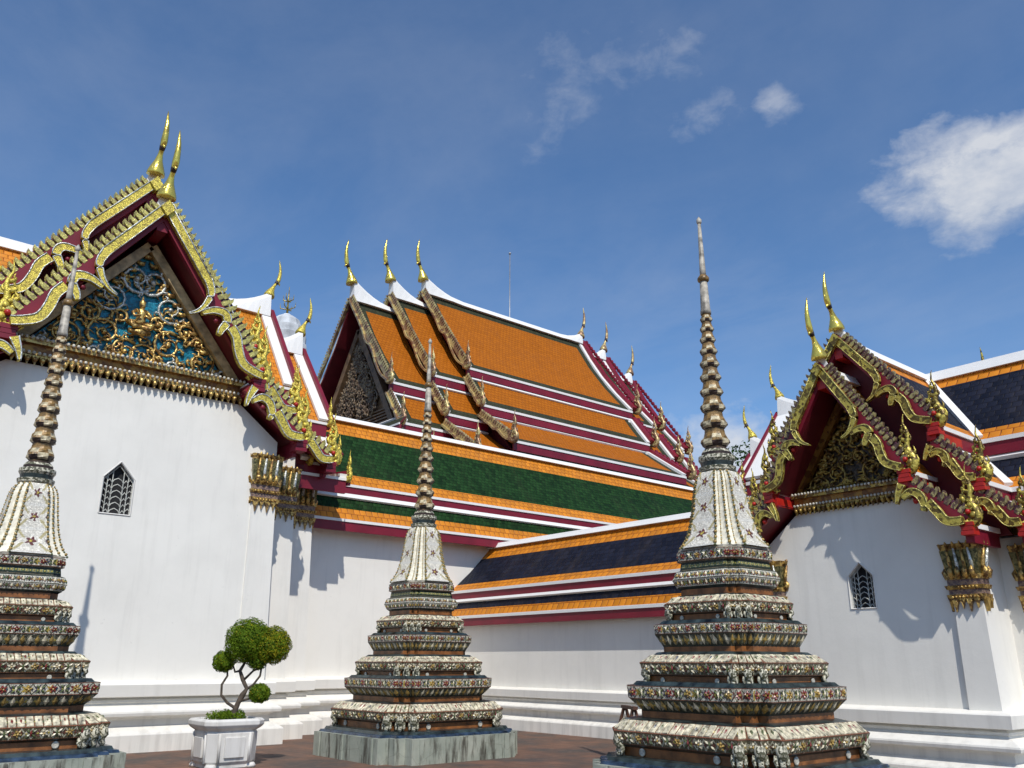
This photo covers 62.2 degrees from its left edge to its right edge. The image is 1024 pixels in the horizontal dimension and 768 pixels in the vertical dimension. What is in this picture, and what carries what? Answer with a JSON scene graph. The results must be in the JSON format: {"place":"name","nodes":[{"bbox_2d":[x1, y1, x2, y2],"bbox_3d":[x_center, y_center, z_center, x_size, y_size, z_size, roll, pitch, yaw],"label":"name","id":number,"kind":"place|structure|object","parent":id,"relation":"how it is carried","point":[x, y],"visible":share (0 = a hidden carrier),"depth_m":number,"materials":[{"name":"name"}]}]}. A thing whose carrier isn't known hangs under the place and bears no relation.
{"place":"outdoors","nodes":[
{"label":"outdoors","id":0,"kind":"place"},
{"bbox_2d":[276,287,306,350],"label":"prang tower","id":1,"kind":"structure","parent":0,"point":[289,324],"depth_m":66.99,"materials":[{"name":"white paint"}]},
{"bbox_2d":[125,731,615,767],"bbox_3d":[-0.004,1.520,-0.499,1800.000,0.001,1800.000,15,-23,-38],"label":"ground","id":2,"kind":"structure","parent":0,"point":[540,750],"depth_m":15.06,"materials":[{"name":"brown stone"}]},
{"bbox_2d":[0,244,125,767],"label":"stupa","id":3,"kind":"object","parent":2,"relation":"on","point":[47,693],"visible":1,"depth_m":11.79,"materials":[{"name":"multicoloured ceramic"}]},
{"bbox_2d":[0,111,352,752],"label":"gatehouse","id":4,"kind":"object","parent":2,"relation":"on","point":[198,454],"visible":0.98,"depth_m":17.86,"materials":[{"name":"paint"}]},
{"bbox_2d":[97,461,135,516],"bbox_3d":[-7.951,2.101,17.071,0.634,1.098,0.182,15,-23,-38],"label":"window","id":5,"kind":"structure","parent":4,"relation":"in","point":[118,484],"depth_m":17.10,"materials":[{"name":"white stone"}]},
{"bbox_2d":[188,716,264,767],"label":"planter","id":6,"kind":"object","parent":2,"relation":"on","point":[227,743],"visible":0.98,"depth_m":13.45,"materials":[{"name":"white stone"}]},
{"bbox_2d":[204,709,245,719],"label":"bedding plants","id":7,"kind":"object","parent":6,"relation":"in","point":[225,714],"visible":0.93,"depth_m":13.77,"materials":[{"name":"green plant"}]},
{"bbox_2d":[212,616,292,718],"bbox_3d":[-4.327,4.748,14.148,1.139,1.690,1.010,15,-23,-38],"label":"topiary tree","id":8,"kind":"object","parent":6,"relation":"in","point":[257,645],"visible":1,"depth_m":14.05,"materials":[{"name":"green plant"}]},
{"bbox_2d":[313,338,516,765],"bbox_3d":[-1.754,2.906,16.819,3.056,8.170,3.056,15,-23,-38],"label":"stupa","id":9,"kind":"object","parent":2,"relation":"on","point":[417,685],"visible":1,"depth_m":15.27,"materials":[{"name":"ceramic"}]},
{"bbox_2d":[305,415,693,727],"bbox_3d":[-1.398,6.153,27.516,50.000,8.680,4.483,15,-23,-38],"label":"gallery","id":10,"kind":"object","parent":2,"relation":"on","point":[483,497],"visible":0.23,"depth_m":25.29,"materials":[{"name":"paint"}]},
{"bbox_2d":[317,239,698,487],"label":"temple hall","id":11,"kind":"structure","parent":2,"relation":"on","point":[499,381],"depth_m":39.23,"materials":[{"name":"orange tile"}]},
{"bbox_2d":[509,252,510,316],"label":"antenna mast","id":12,"kind":"object","parent":11,"relation":"part of","point":[509,283],"visible":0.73,"depth_m":52.78,"materials":[{"name":"grey metal"}]},
{"bbox_2d":[451,512,1019,738],"bbox_3d":[4.965,5.278,18.998,3.538,5.060,17.500,15,-23,-38],"label":"gallery","id":13,"kind":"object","parent":2,"relation":"on","point":[559,628],"visible":0.3,"depth_m":20.94,"materials":[{"name":"paint"}]},
{"bbox_2d":[727,440,749,471],"bbox_3d":[7.871,6.214,26.595,3.328,9.059,4.282,-6,-19,17],"label":"tree","id":14,"kind":"object","parent":2,"relation":"on","point":[740,451],"visible":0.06,"depth_m":27.56,"materials":[{"name":"green plant"}]},
{"bbox_2d":[593,217,894,767],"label":"stupa","id":15,"kind":"object","parent":2,"relation":"on","point":[733,676],"visible":1,"depth_m":10.52,"materials":[{"name":"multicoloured ceramic"}]},
{"bbox_2d":[737,273,1023,767],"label":"gatehouse","id":16,"kind":"object","parent":2,"relation":"on","point":[885,495],"visible":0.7,"depth_m":13.18,"materials":[{"name":"paint"}]},
{"bbox_2d":[847,562,876,609],"bbox_3d":[5.559,3.188,13.413,0.170,0.730,0.444,15,-23,-38],"label":"window","id":17,"kind":"structure","parent":16,"relation":"in","point":[861,585],"depth_m":13.46,"materials":[{"name":"white stone"}]},
{"bbox_2d":[0,0,1023,470],"label":"sky","id":18,"kind":"structure","parent":0,"point":[875,147],"materials":[{"name":"blue"}]},
{"bbox_2d":[613,705,638,743],"bbox_3d":[2.417,7.009,17.387,0.495,0.770,0.840,3,-18,-10],"label":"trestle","id":19,"kind":"object","parent":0,"point":[633,709],"visible":0.44,"depth_m":17.62,"materials":[{"name":"brown wood"}]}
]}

